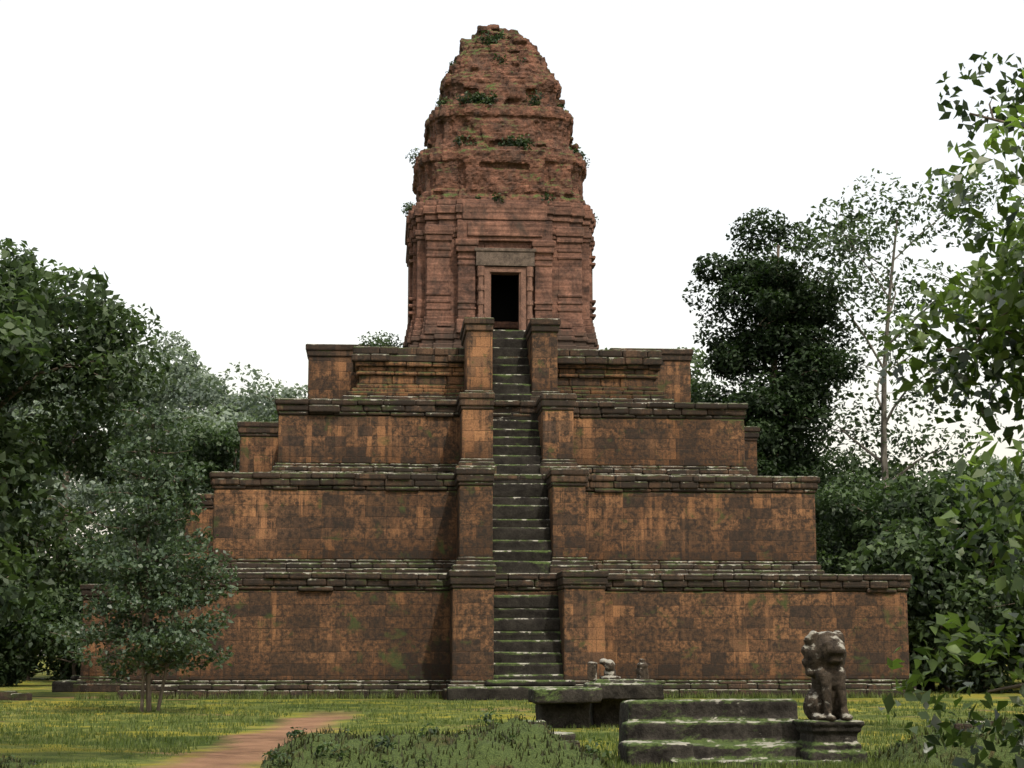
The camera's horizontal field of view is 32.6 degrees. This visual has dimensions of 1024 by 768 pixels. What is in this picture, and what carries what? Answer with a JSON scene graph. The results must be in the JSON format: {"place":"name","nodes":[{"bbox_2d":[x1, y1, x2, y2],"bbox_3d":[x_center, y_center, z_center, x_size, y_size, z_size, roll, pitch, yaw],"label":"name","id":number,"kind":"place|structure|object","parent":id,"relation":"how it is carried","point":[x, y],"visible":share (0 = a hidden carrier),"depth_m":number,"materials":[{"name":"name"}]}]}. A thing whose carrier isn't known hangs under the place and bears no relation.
{"place":"outdoors","nodes":[
{"label":"outdoors","id":0,"kind":"place"},
{"bbox_2d":[0,656,1023,767],"bbox_3d":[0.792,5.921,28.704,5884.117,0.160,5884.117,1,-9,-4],"label":"ground","id":1,"kind":"structure","parent":0,"point":[250,746],"depth_m":39.01,"materials":[{"name":"green plant"}]},
{"bbox_2d":[0,758,29,767],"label":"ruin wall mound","id":2,"kind":"object","parent":1,"relation":"on","point":[10,763],"visible":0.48,"depth_m":22.00,"materials":[{"name":"green plant"}]},
{"bbox_2d":[0,691,31,700],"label":"laterite rubble blocks","id":3,"kind":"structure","parent":1,"relation":"on","point":[11,695],"depth_m":56.64,"materials":[{"name":"stone"}]},
{"bbox_2d":[0,754,46,767],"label":"bush","id":4,"kind":"object","parent":1,"relation":"on","point":[11,759],"visible":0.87,"depth_m":22.35,"materials":[{"name":"green plant"}]},
{"bbox_2d":[0,332,77,586],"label":"forest tree","id":5,"kind":"object","parent":1,"relation":"on","point":[9,412],"visible":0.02,"depth_m":110.34,"materials":[{"name":"green plant"}]},
{"bbox_2d":[0,582,81,686],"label":"shrub","id":6,"kind":"object","parent":1,"relation":"on","point":[11,644],"visible":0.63,"depth_m":81.89,"materials":[{"name":"green plant"}]},
{"bbox_2d":[0,560,97,685],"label":"shrub","id":7,"kind":"object","parent":1,"relation":"on","point":[58,599],"visible":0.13,"depth_m":84.50,"materials":[{"name":"green plant"}]},
{"bbox_2d":[19,561,81,679],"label":"shrub","id":8,"kind":"object","parent":1,"relation":"on","point":[56,670],"visible":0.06,"depth_m":101.09,"materials":[{"name":"green plant"}]},
{"bbox_2d":[0,403,104,675],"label":"forest tree","id":9,"kind":"object","parent":1,"relation":"on","point":[73,481],"visible":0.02,"depth_m":122.07,"materials":[{"name":"green plant"}]},
{"bbox_2d":[0,242,119,627],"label":"tree","id":10,"kind":"object","parent":1,"relation":"on","point":[23,343],"visible":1,"depth_m":54.52,"materials":[{"name":"green plant"}]},
{"bbox_2d":[33,566,119,675],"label":"shrub","id":11,"kind":"object","parent":1,"relation":"on","point":[73,667],"visible":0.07,"depth_m":100.21,"materials":[{"name":"green plant"}]},
{"bbox_2d":[0,238,176,594],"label":"tree","id":12,"kind":"object","parent":1,"relation":"on","point":[97,344],"visible":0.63,"depth_m":59.81,"materials":[{"name":"green plant"}]},
{"bbox_2d":[1,356,199,674],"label":"forest tree","id":13,"kind":"object","parent":1,"relation":"on","point":[62,502],"visible":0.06,"depth_m":103.97,"materials":[{"name":"green plant"}]},
{"bbox_2d":[11,342,239,583],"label":"tree","id":14,"kind":"object","parent":1,"relation":"on","point":[176,374],"visible":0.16,"depth_m":92.57,"materials":[{"name":"green plant"}]},
{"bbox_2d":[45,401,240,711],"bbox_3d":[-9.569,4.447,45.536,4.970,8.040,4.603,1,-9,-4],"label":"tree","id":15,"kind":"object","parent":1,"relation":"on","point":[147,569],"visible":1,"depth_m":45.32,"materials":[{"name":"green plant"}]},
{"bbox_2d":[76,330,228,553],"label":"forest tree","id":16,"kind":"object","parent":1,"relation":"on","point":[175,339],"visible":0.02,"depth_m":121.14,"materials":[{"name":"green plant"}]},
{"bbox_2d":[80,362,260,497],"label":"forest tree","id":17,"kind":"object","parent":1,"relation":"on","point":[190,405],"visible":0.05,"depth_m":118.59,"materials":[{"name":"green plant"}]},
{"bbox_2d":[113,403,263,564],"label":"tree","id":18,"kind":"object","parent":1,"relation":"on","point":[228,413],"visible":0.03,"depth_m":98.72,"materials":[{"name":"green plant"}]},
{"bbox_2d":[147,411,278,556],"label":"tree","id":19,"kind":"object","parent":1,"relation":"on","point":[212,447],"visible":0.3,"depth_m":81.66,"materials":[{"name":"green plant"}]},
{"bbox_2d":[206,388,277,420],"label":"forest tree","id":20,"kind":"object","parent":1,"relation":"on","point":[264,415],"visible":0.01,"depth_m":119.53,"materials":[{"name":"green plant"}]},
{"bbox_2d":[210,362,307,421],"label":"forest tree","id":21,"kind":"object","parent":1,"relation":"on","point":[265,397],"visible":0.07,"depth_m":114.14,"materials":[{"name":"green plant"}]},
{"bbox_2d":[260,717,602,767],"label":"grass","id":22,"kind":"structure","parent":1,"relation":"on","point":[483,747],"depth_m":22.59,"materials":[{"name":"green plant"}]},
{"bbox_2d":[261,707,613,767],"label":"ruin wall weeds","id":23,"kind":"object","parent":1,"relation":"on","point":[276,752],"visible":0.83,"depth_m":22.89,"materials":[{"name":"green plant"}]},
{"bbox_2d":[52,330,934,699],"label":"pyramid steps","id":24,"kind":"structure","parent":1,"relation":"on","point":[526,644],"depth_m":61.71,"materials":[{"name":"grey stone"}]},
{"bbox_2d":[73,317,916,699],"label":"pyramid stair piers","id":25,"kind":"structure","parent":1,"relation":"on","point":[581,581],"depth_m":63.82,"materials":[{"name":"brown stone"}]},
{"bbox_2d":[0,689,1023,767],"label":"grass tufts","id":26,"kind":"object","parent":1,"relation":"on","point":[614,761],"visible":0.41,"depth_m":37.11,"materials":[{"name":"green plant"}]},
{"bbox_2d":[117,346,916,698],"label":"pyramid tiers","id":27,"kind":"object","parent":1,"relation":"on","point":[335,528],"visible":0.82,"depth_m":62.78,"materials":[{"name":"brown stone"}]},
{"bbox_2d":[403,199,598,349],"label":"brick tower","id":28,"kind":"structure","parent":27,"relation":"on","point":[444,239],"depth_m":72.09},
{"bbox_2d":[412,24,586,204],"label":"tower upper storeys","id":29,"kind":"object","parent":28,"relation":"on","point":[484,166],"visible":0.69,"depth_m":73.78,"materials":[{"name":"brown brick"}]},
{"bbox_2d":[477,266,532,325],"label":"colonettes","id":30,"kind":"object","parent":28,"relation":"attached to","point":[529,286],"visible":0.8,"depth_m":71.40,"materials":[{"name":"brown stone"}]},
{"bbox_2d":[475,248,535,329],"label":"door frame","id":31,"kind":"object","parent":28,"relation":"attached to","point":[504,292],"depth_m":71.67,"materials":[{"name":"stone"}]},
{"bbox_2d":[357,30,738,402],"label":"plants","id":32,"kind":"object","parent":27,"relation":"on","point":[481,98],"visible":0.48,"depth_m":73.96,"materials":[{"name":"green plant"}]},
{"bbox_2d":[605,347,730,400],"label":"forest tree","id":33,"kind":"object","parent":1,"relation":"on","point":[697,371],"visible":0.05,"depth_m":110.16,"materials":[{"name":"green plant"}]},
{"bbox_2d":[523,679,843,767],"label":"gopura step slabs","id":34,"kind":"structure","parent":1,"relation":"on","point":[655,727],"depth_m":24.39,"materials":[{"name":"grey stone"}]},
{"bbox_2d":[587,658,648,680],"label":"statue fragments","id":35,"kind":"object","parent":34,"relation":"on","point":[642,673],"visible":0.95,"depth_m":35.93,"materials":[{"name":"stone"}]},
{"bbox_2d":[681,207,873,561],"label":"tree","id":36,"kind":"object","parent":1,"relation":"on","point":[793,394],"visible":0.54,"depth_m":93.88,"materials":[{"name":"green plant"}]},
{"bbox_2d":[792,719,867,764],"bbox_3d":[4.248,4.905,23.498,0.823,0.795,0.807,2,-9,-10],"label":"lion statue pedestal","id":37,"kind":"object","parent":1,"relation":"on","point":[824,740],"visible":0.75,"depth_m":23.19,"materials":[{"name":"grey stone"}]},
{"bbox_2d":[801,631,852,721],"bbox_3d":[4.238,3.949,23.651,0.658,1.221,0.853,1,-9,-4],"label":"guardian lion statue","id":38,"kind":"object","parent":37,"relation":"on","point":[824,653],"visible":0.99,"depth_m":23.46,"materials":[{"name":"grey stone"}]},
{"bbox_2d":[816,538,873,573],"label":"tree","id":39,"kind":"object","parent":1,"relation":"on","point":[829,561],"visible":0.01,"depth_m":88.99,"materials":[{"name":"green plant"}]},
{"bbox_2d":[815,445,936,560],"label":"tree","id":40,"kind":"object","parent":1,"relation":"on","point":[875,469],"visible":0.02,"depth_m":100.47,"materials":[{"name":"green plant"}]},
{"bbox_2d":[766,164,1023,494],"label":"pale tree","id":41,"kind":"object","parent":1,"relation":"on","point":[852,239],"visible":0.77,"depth_m":94.51,"materials":[{"name":"green plant"}]},
{"bbox_2d":[815,467,987,679],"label":"tree","id":42,"kind":"object","parent":1,"relation":"on","point":[843,503],"visible":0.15,"depth_m":77.30,"materials":[{"name":"green plant"}]},
{"bbox_2d":[835,527,1020,693],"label":"shrub","id":43,"kind":"object","parent":1,"relation":"on","point":[926,618],"visible":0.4,"depth_m":67.73,"materials":[{"name":"green plant"}]},
{"bbox_2d":[851,455,1023,689],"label":"tree","id":44,"kind":"object","parent":1,"relation":"on","point":[981,512],"visible":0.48,"depth_m":69.87,"materials":[{"name":"green plant"}]},
{"bbox_2d":[867,713,1023,767],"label":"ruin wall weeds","id":45,"kind":"object","parent":1,"relation":"on","point":[937,735],"visible":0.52,"depth_m":23.48,"materials":[{"name":"green plant"}]},
{"bbox_2d":[867,69,1023,767],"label":"tree","id":46,"kind":"object","parent":1,"relation":"on","point":[1002,298],"visible":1,"depth_m":16.05,"materials":[{"name":"green plant"}]},
{"bbox_2d":[867,719,1023,767],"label":"bush","id":47,"kind":"object","parent":1,"relation":"on","point":[940,750],"visible":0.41,"depth_m":22.92,"materials":[{"name":"green plant"}]},
{"bbox_2d":[917,572,1023,687],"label":"shrub","id":48,"kind":"object","parent":1,"relation":"on","point":[965,668],"depth_m":77.04,"materials":[{"name":"green plant"}]},
{"bbox_2d":[926,458,1023,491],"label":"forest tree","id":49,"kind":"object","parent":1,"relation":"on","point":[989,474],"depth_m":119.88,"materials":[{"name":"green plant"}]},
{"bbox_2d":[933,545,1023,672],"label":"shrub","id":50,"kind":"object","parent":1,"relation":"on","point":[1001,619],"visible":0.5,"depth_m":66.37,"materials":[{"name":"green plant"}]},
{"bbox_2d":[935,52,1023,287],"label":"tree","id":51,"kind":"object","parent":1,"relation":"on","point":[964,116],"visible":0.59,"depth_m":30.24,"materials":[{"name":"green plant"}]},
{"bbox_2d":[936,453,1023,678],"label":"forest tree","id":52,"kind":"object","parent":1,"relation":"on","point":[1010,470],"visible":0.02,"depth_m":105.26,"materials":[{"name":"green plant"}]},
{"bbox_2d":[986,564,1023,682],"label":"shrub","id":53,"kind":"object","parent":1,"relation":"on","point":[1023,664],"visible":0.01,"depth_m":89.62,"materials":[{"name":"green plant"}]},
{"bbox_2d":[0,0,1023,567],"label":"sky","id":54,"kind":"structure","parent":0,"point":[239,172],"materials":[{"name":"white"}]},
{"bbox_2d":[531,724,579,746],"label":"ruin wall blocks","id":55,"kind":"structure","parent":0,"point":[576,742],"depth_m":23.40,"materials":[{"name":"grey stone"}]},
{"bbox_2d":[954,720,994,730],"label":"ruin wall blocks","id":56,"kind":"structure","parent":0,"point":[958,725],"depth_m":23.40,"materials":[{"name":"grey stone"}]}
]}

